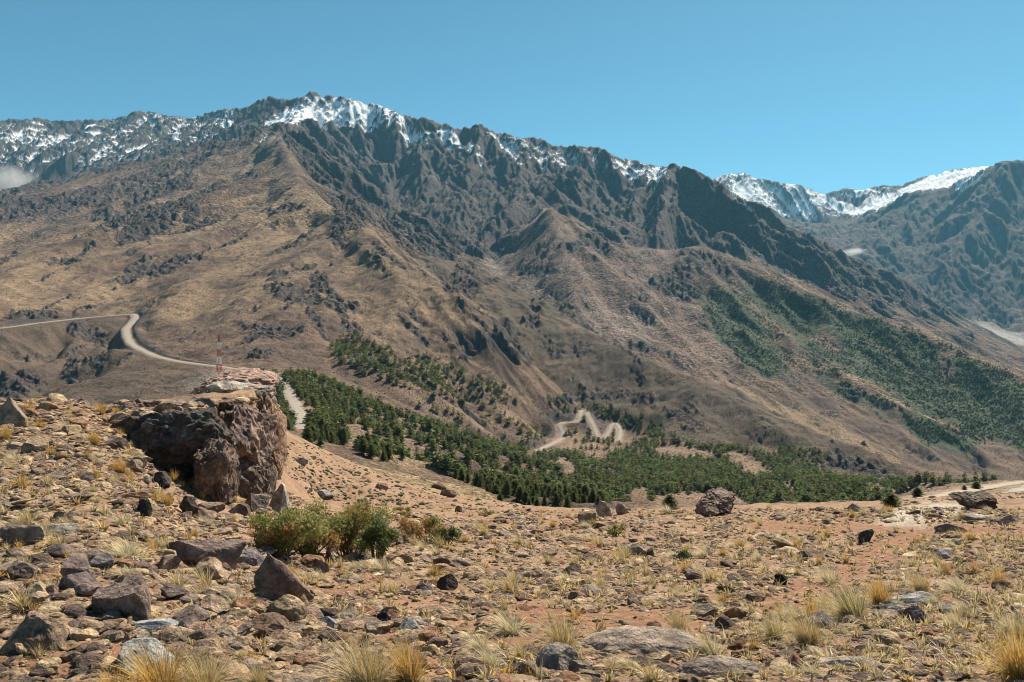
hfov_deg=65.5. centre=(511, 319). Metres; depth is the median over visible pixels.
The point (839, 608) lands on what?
grass tuft
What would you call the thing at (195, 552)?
boulder
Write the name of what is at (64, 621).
stone
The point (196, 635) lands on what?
stone
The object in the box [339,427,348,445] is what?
pine tree
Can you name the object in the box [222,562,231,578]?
boulder
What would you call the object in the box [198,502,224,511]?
stone
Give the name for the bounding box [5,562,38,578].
boulder
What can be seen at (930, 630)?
stone
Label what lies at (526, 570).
stone
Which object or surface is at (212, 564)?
boulder
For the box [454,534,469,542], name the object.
grass tuft
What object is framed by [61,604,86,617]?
stone
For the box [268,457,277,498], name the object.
crag
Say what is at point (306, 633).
stone
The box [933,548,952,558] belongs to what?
boulder
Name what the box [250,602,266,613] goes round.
stone
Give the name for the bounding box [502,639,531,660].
grass tuft
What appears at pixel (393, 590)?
grass tuft
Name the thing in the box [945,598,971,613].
grass tuft
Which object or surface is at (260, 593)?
stone
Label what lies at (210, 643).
stone
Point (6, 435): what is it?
grass tuft
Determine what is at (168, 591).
boulder
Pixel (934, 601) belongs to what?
grass tuft
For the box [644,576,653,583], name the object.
grass tuft
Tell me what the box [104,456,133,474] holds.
grass tuft
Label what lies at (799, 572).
grass tuft
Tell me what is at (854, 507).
boulder
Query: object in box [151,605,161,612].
stone
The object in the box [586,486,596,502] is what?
conifer tree
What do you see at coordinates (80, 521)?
stone
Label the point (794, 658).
boulder
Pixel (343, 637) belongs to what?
stone
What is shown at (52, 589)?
stone
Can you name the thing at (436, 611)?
stone
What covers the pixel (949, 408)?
scrub
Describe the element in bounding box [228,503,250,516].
boulder
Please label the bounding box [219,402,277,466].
crag
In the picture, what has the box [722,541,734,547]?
grass tuft
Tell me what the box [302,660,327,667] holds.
stone
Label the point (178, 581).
grass tuft
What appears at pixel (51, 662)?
stone
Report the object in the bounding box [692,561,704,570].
grass tuft
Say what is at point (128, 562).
stone
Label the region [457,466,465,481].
conifer tree
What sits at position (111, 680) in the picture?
grass tuft
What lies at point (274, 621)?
boulder
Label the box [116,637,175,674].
boulder
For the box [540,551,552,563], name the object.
grass tuft
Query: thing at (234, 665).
stone
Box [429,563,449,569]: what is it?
stone
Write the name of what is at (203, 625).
stone
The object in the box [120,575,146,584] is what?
boulder
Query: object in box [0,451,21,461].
grass tuft
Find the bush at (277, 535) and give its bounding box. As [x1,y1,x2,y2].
[233,505,340,556]
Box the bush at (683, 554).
[669,549,692,560]
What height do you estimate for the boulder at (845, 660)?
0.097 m
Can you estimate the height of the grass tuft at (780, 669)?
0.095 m
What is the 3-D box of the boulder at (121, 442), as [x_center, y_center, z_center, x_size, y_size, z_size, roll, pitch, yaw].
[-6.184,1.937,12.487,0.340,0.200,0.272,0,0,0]
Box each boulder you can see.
[0,397,26,425]
[0,522,44,546]
[0,624,19,638]
[1,610,69,651]
[5,548,32,558]
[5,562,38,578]
[10,591,48,606]
[14,588,25,598]
[23,571,61,585]
[25,581,46,595]
[35,563,48,568]
[43,543,77,557]
[44,523,81,535]
[58,571,96,589]
[59,553,89,576]
[67,627,80,640]
[74,582,102,595]
[84,549,104,559]
[88,553,113,567]
[91,581,150,620]
[100,611,120,620]
[100,619,118,632]
[104,630,124,642]
[110,415,138,432]
[110,437,129,449]
[116,570,143,582]
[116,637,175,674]
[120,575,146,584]
[122,631,138,641]
[125,459,142,472]
[131,410,141,416]
[132,618,178,630]
[136,498,152,516]
[139,410,156,417]
[141,583,153,595]
[153,471,171,488]
[155,549,176,555]
[156,559,185,571]
[159,554,181,569]
[160,584,184,598]
[161,610,171,613]
[165,574,188,582]
[167,539,246,569]
[170,626,194,640]
[172,604,209,621]
[172,615,194,628]
[173,586,192,599]
[179,496,198,515]
[184,574,201,584]
[192,397,215,404]
[192,557,230,578]
[199,594,229,612]
[205,382,241,392]
[217,400,239,411]
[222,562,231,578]
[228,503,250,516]
[238,547,263,565]
[245,493,270,510]
[250,612,288,630]
[254,552,313,600]
[268,594,307,620]
[269,483,290,512]
[296,457,308,465]
[299,594,308,606]
[314,558,329,572]
[317,489,333,497]
[317,616,337,627]
[325,546,336,562]
[375,483,387,489]
[377,611,390,620]
[398,617,421,629]
[415,582,432,591]
[431,482,445,489]
[437,574,457,590]
[440,490,456,497]
[455,506,461,511]
[510,661,539,675]
[536,642,578,669]
[578,511,595,523]
[579,626,703,657]
[596,500,611,516]
[616,502,627,513]
[646,548,654,556]
[676,655,763,678]
[683,567,702,579]
[695,487,735,515]
[723,606,747,618]
[746,592,765,601]
[774,573,787,584]
[787,652,802,668]
[806,610,835,628]
[814,656,882,669]
[847,503,861,511]
[858,529,873,542]
[879,601,906,614]
[888,591,933,605]
[903,605,926,622]
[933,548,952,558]
[934,523,966,532]
[937,604,955,612]
[961,513,988,519]
[998,515,1021,525]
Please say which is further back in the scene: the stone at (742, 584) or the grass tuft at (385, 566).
the grass tuft at (385, 566)
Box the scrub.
[697,276,1023,450]
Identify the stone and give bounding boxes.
[0,561,13,572]
[0,668,27,679]
[12,557,31,564]
[15,643,33,653]
[21,408,39,416]
[21,438,48,452]
[21,604,40,610]
[28,553,53,562]
[28,668,50,677]
[34,657,61,669]
[36,602,60,613]
[45,584,60,598]
[47,612,64,617]
[49,592,74,599]
[53,511,67,520]
[54,604,68,611]
[57,601,72,606]
[59,618,74,628]
[60,650,77,661]
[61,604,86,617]
[62,424,81,431]
[62,588,77,596]
[66,419,88,428]
[69,627,98,640]
[72,516,86,526]
[72,652,105,668]
[76,618,103,634]
[80,601,91,608]
[83,642,107,653]
[87,662,96,673]
[88,663,107,671]
[102,663,124,675]
[109,536,125,548]
[110,618,123,625]
[115,558,140,568]
[122,492,149,499]
[135,530,153,539]
[135,631,151,637]
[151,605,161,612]
[168,645,192,657]
[177,631,194,643]
[179,591,198,603]
[181,659,199,674]
[187,629,206,640]
[187,646,206,656]
[189,623,207,630]
[192,507,213,519]
[192,641,207,646]
[193,621,209,626]
[197,594,205,600]
[197,646,222,657]
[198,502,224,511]
[200,589,218,594]
[200,622,206,629]
[201,637,227,647]
[201,651,222,658]
[202,627,216,635]
[203,640,215,646]
[204,648,215,659]
[205,510,216,519]
[208,611,217,621]
[215,586,236,594]
[215,627,234,636]
[216,591,234,600]
[216,658,231,668]
[221,664,237,675]
[222,636,232,644]
[227,625,237,636]
[227,659,238,664]
[229,609,248,618]
[230,597,260,608]
[230,636,251,644]
[231,640,243,648]
[236,622,252,634]
[243,656,257,664]
[246,664,260,669]
[250,588,263,597]
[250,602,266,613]
[262,664,270,669]
[269,639,279,649]
[269,651,295,663]
[269,670,282,675]
[270,629,286,638]
[271,661,285,669]
[274,635,294,642]
[275,640,295,651]
[281,647,304,654]
[286,633,301,639]
[293,654,310,664]
[294,643,304,649]
[297,637,312,646]
[299,554,324,565]
[300,631,320,636]
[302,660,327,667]
[303,625,322,629]
[303,664,325,671]
[306,563,319,570]
[306,619,326,626]
[309,588,324,596]
[309,605,323,609]
[309,634,317,639]
[318,626,341,634]
[318,630,341,641]
[318,656,334,661]
[321,608,338,616]
[326,657,344,668]
[328,640,343,652]
[331,660,349,671]
[334,608,356,618]
[335,651,349,658]
[337,622,353,632]
[339,633,352,639]
[343,552,358,561]
[357,605,376,613]
[359,633,377,646]
[360,616,378,624]
[365,620,383,634]
[376,620,393,630]
[382,606,398,612]
[386,554,413,562]
[390,557,406,566]
[395,534,405,543]
[395,633,418,642]
[418,630,437,641]
[419,606,443,615]
[419,656,437,669]
[420,644,440,656]
[428,636,447,647]
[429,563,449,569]
[433,558,453,565]
[452,557,470,565]
[453,663,461,670]
[455,662,481,676]
[460,656,481,664]
[460,668,479,679]
[463,566,485,578]
[474,664,487,676]
[478,599,496,606]
[482,617,498,625]
[516,563,543,576]
[527,644,544,655]
[540,584,558,590]
[561,564,580,574]
[562,579,586,585]
[568,591,585,598]
[569,660,591,672]
[578,660,593,670]
[580,588,588,595]
[580,669,600,677]
[582,584,603,594]
[628,544,646,556]
[640,595,666,604]
[652,651,670,661]
[652,669,668,678]
[690,602,717,616]
[715,615,734,627]
[716,586,735,592]
[728,636,745,648]
[729,581,747,587]
[731,649,749,657]
[770,658,795,671]
[771,536,794,546]
[818,628,835,639]
[837,623,859,631]
[839,615,867,628]
[871,609,899,619]
[874,629,901,644]
[915,627,941,635]
[917,657,936,666]
[925,638,950,650]
[956,607,985,619]
[976,649,992,658]
[984,618,1004,629]
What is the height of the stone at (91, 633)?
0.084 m
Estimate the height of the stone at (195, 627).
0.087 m
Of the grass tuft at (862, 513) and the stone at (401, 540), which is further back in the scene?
the grass tuft at (862, 513)
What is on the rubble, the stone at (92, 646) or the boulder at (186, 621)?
the stone at (92, 646)
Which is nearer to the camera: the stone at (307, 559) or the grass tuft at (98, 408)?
the stone at (307, 559)
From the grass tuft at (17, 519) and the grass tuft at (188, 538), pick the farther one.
the grass tuft at (188, 538)
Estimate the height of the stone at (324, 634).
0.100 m
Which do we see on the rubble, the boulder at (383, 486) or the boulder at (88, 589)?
the boulder at (88, 589)
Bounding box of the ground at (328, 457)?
[0,383,1023,681]
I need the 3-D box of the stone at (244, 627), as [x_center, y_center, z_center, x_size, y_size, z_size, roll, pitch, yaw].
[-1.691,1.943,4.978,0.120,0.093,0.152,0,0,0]
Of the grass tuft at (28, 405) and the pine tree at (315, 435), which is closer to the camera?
the grass tuft at (28, 405)
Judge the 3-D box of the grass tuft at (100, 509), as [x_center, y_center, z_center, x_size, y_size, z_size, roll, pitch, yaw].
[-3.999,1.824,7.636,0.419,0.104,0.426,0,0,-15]
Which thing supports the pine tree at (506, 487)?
on the hillside
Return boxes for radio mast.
[216,334,221,371]
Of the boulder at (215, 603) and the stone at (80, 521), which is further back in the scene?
the stone at (80, 521)
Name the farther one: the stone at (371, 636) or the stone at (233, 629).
the stone at (371, 636)
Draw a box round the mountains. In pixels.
[0,91,1023,419]
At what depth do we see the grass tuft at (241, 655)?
4.45 m
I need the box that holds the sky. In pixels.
[0,0,1023,193]
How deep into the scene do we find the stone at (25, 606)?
4.89 m
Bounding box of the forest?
[260,330,997,504]
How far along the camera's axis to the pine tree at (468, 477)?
179.15 m
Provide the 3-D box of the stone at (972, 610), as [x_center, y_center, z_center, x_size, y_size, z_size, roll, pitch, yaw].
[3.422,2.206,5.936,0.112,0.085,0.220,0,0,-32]
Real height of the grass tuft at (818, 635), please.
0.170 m
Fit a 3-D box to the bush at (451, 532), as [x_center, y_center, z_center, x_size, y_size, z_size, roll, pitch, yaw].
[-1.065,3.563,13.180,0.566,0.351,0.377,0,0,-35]
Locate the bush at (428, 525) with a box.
[399,514,458,543]
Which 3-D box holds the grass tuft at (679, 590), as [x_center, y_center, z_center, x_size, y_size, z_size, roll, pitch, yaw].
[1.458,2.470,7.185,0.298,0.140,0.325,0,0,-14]
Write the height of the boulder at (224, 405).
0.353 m
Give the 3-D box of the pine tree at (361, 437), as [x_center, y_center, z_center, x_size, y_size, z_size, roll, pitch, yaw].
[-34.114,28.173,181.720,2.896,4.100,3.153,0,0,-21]
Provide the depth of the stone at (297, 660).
4.45 m
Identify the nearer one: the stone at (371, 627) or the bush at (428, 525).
the stone at (371, 627)
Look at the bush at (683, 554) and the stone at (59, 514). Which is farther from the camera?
the bush at (683, 554)
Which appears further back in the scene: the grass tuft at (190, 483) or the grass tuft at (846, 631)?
the grass tuft at (190, 483)
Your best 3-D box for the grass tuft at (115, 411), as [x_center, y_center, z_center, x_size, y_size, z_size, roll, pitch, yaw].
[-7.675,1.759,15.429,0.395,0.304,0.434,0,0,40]
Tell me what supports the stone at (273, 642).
on the rubble
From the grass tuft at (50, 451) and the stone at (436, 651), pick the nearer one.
the stone at (436, 651)
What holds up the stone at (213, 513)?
on the rubble
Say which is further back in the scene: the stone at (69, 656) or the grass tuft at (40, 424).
the grass tuft at (40, 424)
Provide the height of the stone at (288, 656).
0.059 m
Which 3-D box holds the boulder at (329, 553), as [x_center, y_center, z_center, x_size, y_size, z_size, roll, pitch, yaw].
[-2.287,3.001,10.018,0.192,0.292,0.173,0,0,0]
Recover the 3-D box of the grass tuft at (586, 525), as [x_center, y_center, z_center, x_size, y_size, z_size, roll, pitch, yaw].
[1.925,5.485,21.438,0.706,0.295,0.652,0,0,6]
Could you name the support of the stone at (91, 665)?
on the rubble
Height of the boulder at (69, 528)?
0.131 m
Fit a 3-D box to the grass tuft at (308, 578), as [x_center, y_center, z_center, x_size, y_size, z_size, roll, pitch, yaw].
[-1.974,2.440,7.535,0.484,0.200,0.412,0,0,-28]
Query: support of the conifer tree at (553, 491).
on the hillside
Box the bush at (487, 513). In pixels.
[478,510,492,515]
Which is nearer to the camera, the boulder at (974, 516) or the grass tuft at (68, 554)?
the grass tuft at (68, 554)
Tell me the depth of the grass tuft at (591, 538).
16.17 m
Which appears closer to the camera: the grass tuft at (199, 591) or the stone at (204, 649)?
the stone at (204, 649)
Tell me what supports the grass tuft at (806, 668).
on the ground at (328, 457)
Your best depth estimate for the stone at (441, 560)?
10.23 m
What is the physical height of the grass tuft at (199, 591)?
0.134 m
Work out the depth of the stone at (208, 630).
4.78 m
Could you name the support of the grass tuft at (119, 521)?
on the ground at (328, 457)
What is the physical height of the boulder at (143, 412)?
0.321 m
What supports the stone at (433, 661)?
on the rubble
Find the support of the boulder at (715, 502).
on the near ground
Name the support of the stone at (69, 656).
on the ground at (328, 457)
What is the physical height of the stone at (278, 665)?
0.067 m
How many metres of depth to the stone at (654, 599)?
6.81 m
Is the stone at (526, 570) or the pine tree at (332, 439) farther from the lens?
the pine tree at (332, 439)
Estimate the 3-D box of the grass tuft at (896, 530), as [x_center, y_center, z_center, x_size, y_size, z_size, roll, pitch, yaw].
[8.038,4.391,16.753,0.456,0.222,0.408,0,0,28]
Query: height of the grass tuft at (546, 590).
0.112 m
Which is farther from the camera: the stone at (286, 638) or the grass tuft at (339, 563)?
the grass tuft at (339, 563)
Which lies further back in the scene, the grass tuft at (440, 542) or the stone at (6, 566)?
the grass tuft at (440, 542)
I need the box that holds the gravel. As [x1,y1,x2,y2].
[284,442,1023,513]
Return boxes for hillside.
[0,214,1023,508]
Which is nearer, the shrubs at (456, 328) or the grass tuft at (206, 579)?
the grass tuft at (206, 579)
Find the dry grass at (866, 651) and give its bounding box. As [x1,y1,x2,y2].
[0,413,1023,681]
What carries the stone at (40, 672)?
on the rubble
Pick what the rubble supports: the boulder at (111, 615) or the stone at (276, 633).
the stone at (276, 633)
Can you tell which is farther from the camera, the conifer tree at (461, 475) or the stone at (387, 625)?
the conifer tree at (461, 475)
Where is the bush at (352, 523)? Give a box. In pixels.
[303,497,394,557]
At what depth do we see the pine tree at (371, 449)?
177.34 m
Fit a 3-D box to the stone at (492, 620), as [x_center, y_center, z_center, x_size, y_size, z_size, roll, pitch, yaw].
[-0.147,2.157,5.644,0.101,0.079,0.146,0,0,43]
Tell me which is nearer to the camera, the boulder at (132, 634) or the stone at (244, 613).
the boulder at (132, 634)
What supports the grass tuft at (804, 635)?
on the ground at (328, 457)
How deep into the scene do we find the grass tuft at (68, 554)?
5.97 m
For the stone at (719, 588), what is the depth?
7.41 m
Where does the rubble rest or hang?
on the ground at (328, 457)
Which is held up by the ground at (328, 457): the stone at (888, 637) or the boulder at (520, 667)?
the boulder at (520, 667)
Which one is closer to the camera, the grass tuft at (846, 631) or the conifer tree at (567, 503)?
the grass tuft at (846, 631)
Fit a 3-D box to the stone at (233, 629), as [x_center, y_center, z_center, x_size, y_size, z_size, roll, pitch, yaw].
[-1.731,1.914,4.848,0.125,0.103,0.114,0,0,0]
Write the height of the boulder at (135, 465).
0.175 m
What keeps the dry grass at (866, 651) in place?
on the ground at (328, 457)
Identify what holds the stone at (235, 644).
on the rubble
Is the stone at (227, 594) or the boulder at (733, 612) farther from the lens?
the boulder at (733, 612)
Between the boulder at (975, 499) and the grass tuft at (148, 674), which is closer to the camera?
the grass tuft at (148, 674)
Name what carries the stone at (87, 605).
on the rubble
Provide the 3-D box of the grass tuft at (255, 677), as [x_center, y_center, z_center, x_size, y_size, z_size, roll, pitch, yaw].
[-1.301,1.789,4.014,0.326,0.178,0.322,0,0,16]
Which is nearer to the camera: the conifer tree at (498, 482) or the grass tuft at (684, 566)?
the grass tuft at (684, 566)
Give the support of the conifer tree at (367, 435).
on the hillside
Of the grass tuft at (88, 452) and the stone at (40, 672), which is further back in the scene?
the grass tuft at (88, 452)
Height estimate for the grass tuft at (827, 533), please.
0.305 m
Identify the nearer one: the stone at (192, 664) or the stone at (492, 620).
the stone at (192, 664)
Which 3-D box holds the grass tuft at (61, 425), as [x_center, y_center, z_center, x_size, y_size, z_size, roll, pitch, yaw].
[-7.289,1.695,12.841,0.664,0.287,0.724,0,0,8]
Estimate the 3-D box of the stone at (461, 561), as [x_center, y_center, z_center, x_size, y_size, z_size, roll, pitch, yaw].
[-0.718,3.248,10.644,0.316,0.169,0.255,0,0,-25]
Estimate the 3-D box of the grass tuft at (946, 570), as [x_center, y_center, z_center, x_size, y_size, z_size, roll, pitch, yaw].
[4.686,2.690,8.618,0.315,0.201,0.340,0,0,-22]
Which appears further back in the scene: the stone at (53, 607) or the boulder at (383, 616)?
the boulder at (383, 616)
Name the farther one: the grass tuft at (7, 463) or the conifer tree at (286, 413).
the conifer tree at (286, 413)
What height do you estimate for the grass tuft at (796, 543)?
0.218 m
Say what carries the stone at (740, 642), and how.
on the ground at (328, 457)
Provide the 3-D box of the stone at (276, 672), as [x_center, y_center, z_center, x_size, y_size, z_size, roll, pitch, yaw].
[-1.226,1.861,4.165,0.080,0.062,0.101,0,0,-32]
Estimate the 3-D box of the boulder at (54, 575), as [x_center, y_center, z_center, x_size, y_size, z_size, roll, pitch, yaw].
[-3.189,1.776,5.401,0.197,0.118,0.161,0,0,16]
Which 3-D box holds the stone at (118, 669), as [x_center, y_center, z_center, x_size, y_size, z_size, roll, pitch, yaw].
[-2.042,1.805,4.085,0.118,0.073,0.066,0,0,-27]
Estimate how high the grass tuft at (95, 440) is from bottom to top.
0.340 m
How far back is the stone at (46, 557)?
5.86 m
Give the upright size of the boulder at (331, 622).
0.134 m
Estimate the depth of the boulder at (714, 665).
4.11 m
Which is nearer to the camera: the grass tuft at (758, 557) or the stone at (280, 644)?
the stone at (280, 644)
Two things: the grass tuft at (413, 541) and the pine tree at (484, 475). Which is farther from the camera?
the pine tree at (484, 475)
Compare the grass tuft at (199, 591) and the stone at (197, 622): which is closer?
the stone at (197, 622)
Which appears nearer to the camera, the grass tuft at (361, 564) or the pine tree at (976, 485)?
the grass tuft at (361, 564)
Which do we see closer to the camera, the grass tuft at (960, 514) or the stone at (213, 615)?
the stone at (213, 615)
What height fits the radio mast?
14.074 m
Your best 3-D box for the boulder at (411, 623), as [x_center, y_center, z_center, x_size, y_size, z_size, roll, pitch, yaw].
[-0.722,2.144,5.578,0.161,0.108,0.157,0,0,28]
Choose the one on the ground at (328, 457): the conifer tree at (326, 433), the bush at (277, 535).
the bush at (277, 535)
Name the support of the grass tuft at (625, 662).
on the ground at (328, 457)
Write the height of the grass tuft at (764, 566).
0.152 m
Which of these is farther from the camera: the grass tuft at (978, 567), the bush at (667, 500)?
the bush at (667, 500)
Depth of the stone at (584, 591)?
7.49 m
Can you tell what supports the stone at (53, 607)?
on the rubble
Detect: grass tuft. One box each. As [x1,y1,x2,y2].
[0,423,18,439]
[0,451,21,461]
[0,582,44,617]
[2,458,12,465]
[2,505,39,525]
[3,553,39,563]
[4,472,34,489]
[7,461,17,468]
[8,510,31,524]
[20,400,37,408]
[20,600,42,613]
[21,641,51,658]
[33,416,48,427]
[34,520,64,540]
[35,575,61,585]
[38,445,56,455]
[39,470,61,483]
[39,531,73,548]
[46,517,71,523]
[49,418,77,431]
[55,548,88,561]
[76,427,103,444]
[80,661,138,681]
[84,448,92,456]
[84,480,100,492]
[86,505,116,514]
[88,466,105,478]
[91,400,108,414]
[92,495,101,502]
[92,535,155,563]
[94,632,224,681]
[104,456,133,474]
[106,514,127,525]
[111,406,121,413]
[124,444,135,455]
[126,470,137,478]
[129,642,253,681]
[143,534,169,548]
[146,536,162,549]
[150,487,161,500]
[153,531,175,548]
[158,490,176,505]
[160,566,201,587]
[170,471,184,481]
[172,627,187,640]
[182,531,197,539]
[185,478,193,487]
[188,563,226,586]
[189,526,200,535]
[191,583,206,593]
[194,513,217,526]
[199,491,206,498]
[217,585,258,604]
[229,657,279,681]
[230,497,256,503]
[233,649,246,658]
[279,616,432,681]
[295,569,319,583]
[304,568,331,580]
[330,553,345,567]
[339,560,360,569]
[355,560,369,568]
[365,554,396,571]
[369,626,451,681]
[371,576,405,595]
[404,533,420,545]
[412,537,429,550]
[416,564,445,576]
[427,530,448,550]
[453,632,492,650]
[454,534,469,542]
[457,640,506,667]
[470,603,536,637]
[471,519,481,528]
[472,522,491,535]
[476,577,494,588]
[482,570,528,592]
[487,594,511,609]
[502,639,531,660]
[504,569,521,581]
[513,534,526,543]
[513,603,597,653]
[514,658,539,675]
[537,585,552,594]
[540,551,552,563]
[543,519,556,527]
[554,568,572,580]
[562,552,579,565]
[576,519,590,527]
[579,532,597,540]
[579,571,596,583]
[582,574,608,585]
[587,534,603,545]
[595,655,621,671]
[603,543,636,557]
[604,548,625,560]
[604,651,642,670]
[613,550,629,561]
[618,651,673,681]
[635,562,652,575]
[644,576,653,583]
[645,598,656,607]
[651,504,674,514]
[656,604,697,633]
[660,549,676,558]
[664,587,684,596]
[672,557,693,573]
[681,627,730,656]
[687,588,698,594]
[690,544,713,558]
[690,564,720,583]
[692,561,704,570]
[702,568,722,578]
[710,591,736,603]
[715,544,726,555]
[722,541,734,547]
[729,537,752,549]
[729,624,744,635]
[744,637,761,650]
[746,515,756,521]
[747,610,791,640]
[748,550,764,560]
[754,517,767,525]
[756,561,771,570]
[763,601,841,648]
[765,661,793,675]
[768,597,791,615]
[770,602,800,619]
[773,600,802,616]
[791,536,802,546]
[791,591,833,615]
[793,565,804,575]
[793,660,817,675]
[795,588,839,609]
[800,575,882,622]
[803,560,848,584]
[804,626,824,642]
[805,599,829,613]
[809,532,829,540]
[809,593,874,619]
[810,554,825,564]
[818,527,834,536]
[834,624,850,634]
[837,553,852,563]
[843,624,864,635]
[845,537,855,544]
[848,571,906,604]
[854,507,867,515]
[880,503,896,512]
[887,524,899,532]
[892,567,940,591]
[903,556,919,566]
[916,589,943,604]
[925,552,943,562]
[928,573,980,592]
[933,560,957,575]
[935,610,965,623]
[937,538,956,547]
[937,600,984,618]
[942,615,1023,680]
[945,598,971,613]
[946,527,968,537]
[956,507,965,518]
[961,528,979,540]
[968,559,980,572]
[979,607,1016,633]
[981,566,1013,582]
[988,611,1023,637]
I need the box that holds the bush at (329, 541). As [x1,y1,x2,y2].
[289,523,346,556]
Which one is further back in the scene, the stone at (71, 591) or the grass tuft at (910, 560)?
the grass tuft at (910, 560)
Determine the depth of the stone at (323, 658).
4.42 m
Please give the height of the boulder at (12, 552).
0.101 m
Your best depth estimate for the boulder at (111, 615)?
4.82 m
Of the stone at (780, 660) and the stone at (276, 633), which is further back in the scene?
the stone at (276, 633)
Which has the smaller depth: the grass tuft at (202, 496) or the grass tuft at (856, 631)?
the grass tuft at (856, 631)
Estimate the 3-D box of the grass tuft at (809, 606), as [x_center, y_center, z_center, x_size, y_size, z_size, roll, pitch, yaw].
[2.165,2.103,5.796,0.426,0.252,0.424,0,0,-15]
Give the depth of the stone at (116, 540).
6.59 m
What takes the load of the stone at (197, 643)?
on the rubble
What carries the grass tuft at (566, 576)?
on the ground at (328, 457)
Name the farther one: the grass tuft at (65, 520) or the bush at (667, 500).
the bush at (667, 500)
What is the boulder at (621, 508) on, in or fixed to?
on the ground at (328, 457)
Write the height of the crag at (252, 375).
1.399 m
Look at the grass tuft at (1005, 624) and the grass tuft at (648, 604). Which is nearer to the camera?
the grass tuft at (1005, 624)
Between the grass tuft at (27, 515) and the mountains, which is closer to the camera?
the grass tuft at (27, 515)
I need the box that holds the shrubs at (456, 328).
[0,192,1023,498]
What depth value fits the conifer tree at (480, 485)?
173.94 m
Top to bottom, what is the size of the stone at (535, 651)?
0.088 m
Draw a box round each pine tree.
[289,415,295,430]
[301,426,313,442]
[303,424,320,443]
[317,417,327,432]
[323,422,330,431]
[327,430,335,442]
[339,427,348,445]
[351,434,359,448]
[357,435,367,447]
[357,438,368,454]
[365,443,376,457]
[373,440,380,456]
[382,443,394,461]
[399,447,405,459]
[465,472,471,482]
[482,473,487,487]
[490,484,501,494]
[496,472,504,479]
[496,493,503,500]
[501,478,512,495]
[510,479,520,496]
[515,485,522,500]
[520,490,528,503]
[533,498,540,505]
[555,487,564,506]
[568,486,578,498]
[569,491,578,502]
[574,482,582,490]
[580,484,590,498]
[580,494,586,502]
[596,489,608,501]
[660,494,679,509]
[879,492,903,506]
[910,487,925,497]
[970,481,982,488]
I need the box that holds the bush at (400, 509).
[392,506,411,516]
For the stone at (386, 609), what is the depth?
6.12 m
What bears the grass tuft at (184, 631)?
on the ground at (328, 457)
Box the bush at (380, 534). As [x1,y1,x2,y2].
[357,515,401,558]
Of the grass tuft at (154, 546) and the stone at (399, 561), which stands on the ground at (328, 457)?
the grass tuft at (154, 546)
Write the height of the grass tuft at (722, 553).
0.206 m
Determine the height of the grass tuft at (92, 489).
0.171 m
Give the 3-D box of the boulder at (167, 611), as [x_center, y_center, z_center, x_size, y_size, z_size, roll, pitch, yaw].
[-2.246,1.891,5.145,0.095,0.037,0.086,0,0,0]
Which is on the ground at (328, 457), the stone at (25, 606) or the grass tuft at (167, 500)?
the grass tuft at (167, 500)
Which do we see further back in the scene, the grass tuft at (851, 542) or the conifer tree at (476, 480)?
the conifer tree at (476, 480)
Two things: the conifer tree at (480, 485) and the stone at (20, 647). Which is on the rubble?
the stone at (20, 647)
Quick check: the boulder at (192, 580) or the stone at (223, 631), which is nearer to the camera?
the stone at (223, 631)
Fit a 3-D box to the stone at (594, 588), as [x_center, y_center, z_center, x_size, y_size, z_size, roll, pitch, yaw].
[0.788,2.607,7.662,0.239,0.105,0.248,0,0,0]
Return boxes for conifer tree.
[283,409,292,426]
[316,433,324,445]
[318,424,327,440]
[324,427,330,440]
[364,430,373,443]
[379,450,387,461]
[452,466,458,478]
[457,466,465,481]
[472,471,482,484]
[476,476,482,487]
[495,478,501,491]
[529,487,537,497]
[533,481,540,496]
[540,492,547,505]
[543,484,552,497]
[549,483,557,500]
[549,490,562,506]
[562,483,568,497]
[562,494,571,507]
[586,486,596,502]
[594,495,600,505]
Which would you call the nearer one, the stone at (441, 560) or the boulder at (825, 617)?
the boulder at (825, 617)
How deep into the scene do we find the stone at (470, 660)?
4.34 m
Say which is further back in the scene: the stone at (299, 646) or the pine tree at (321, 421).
the pine tree at (321, 421)
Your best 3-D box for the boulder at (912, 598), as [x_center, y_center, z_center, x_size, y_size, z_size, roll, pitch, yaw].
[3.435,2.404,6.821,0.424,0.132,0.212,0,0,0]
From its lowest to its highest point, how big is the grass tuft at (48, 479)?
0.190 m
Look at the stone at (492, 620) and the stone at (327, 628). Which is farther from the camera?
the stone at (492, 620)
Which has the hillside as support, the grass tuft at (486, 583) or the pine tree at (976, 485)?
the pine tree at (976, 485)
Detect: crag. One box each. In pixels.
[127,407,238,484]
[153,398,210,407]
[192,437,240,503]
[194,367,279,394]
[204,381,279,407]
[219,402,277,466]
[237,453,274,497]
[256,391,286,479]
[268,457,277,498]
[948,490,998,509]
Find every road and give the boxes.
[0,314,305,428]
[536,410,621,450]
[916,481,1023,497]
[1003,485,1023,492]
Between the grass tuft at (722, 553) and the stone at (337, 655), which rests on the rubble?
the stone at (337, 655)
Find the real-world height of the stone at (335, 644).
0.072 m
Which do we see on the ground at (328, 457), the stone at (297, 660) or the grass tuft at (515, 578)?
the grass tuft at (515, 578)
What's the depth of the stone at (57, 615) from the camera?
4.76 m
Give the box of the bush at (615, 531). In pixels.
[605,523,625,536]
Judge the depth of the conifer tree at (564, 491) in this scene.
179.83 m
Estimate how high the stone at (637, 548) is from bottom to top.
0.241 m
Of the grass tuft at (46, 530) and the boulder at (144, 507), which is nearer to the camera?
the grass tuft at (46, 530)
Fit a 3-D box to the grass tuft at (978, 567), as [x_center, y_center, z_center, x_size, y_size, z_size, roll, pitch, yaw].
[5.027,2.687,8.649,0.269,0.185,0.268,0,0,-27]
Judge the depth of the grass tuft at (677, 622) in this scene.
5.34 m
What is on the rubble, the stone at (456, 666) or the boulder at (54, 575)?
the stone at (456, 666)
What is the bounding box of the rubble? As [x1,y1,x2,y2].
[0,393,1023,681]
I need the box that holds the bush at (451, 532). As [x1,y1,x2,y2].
[431,525,464,545]

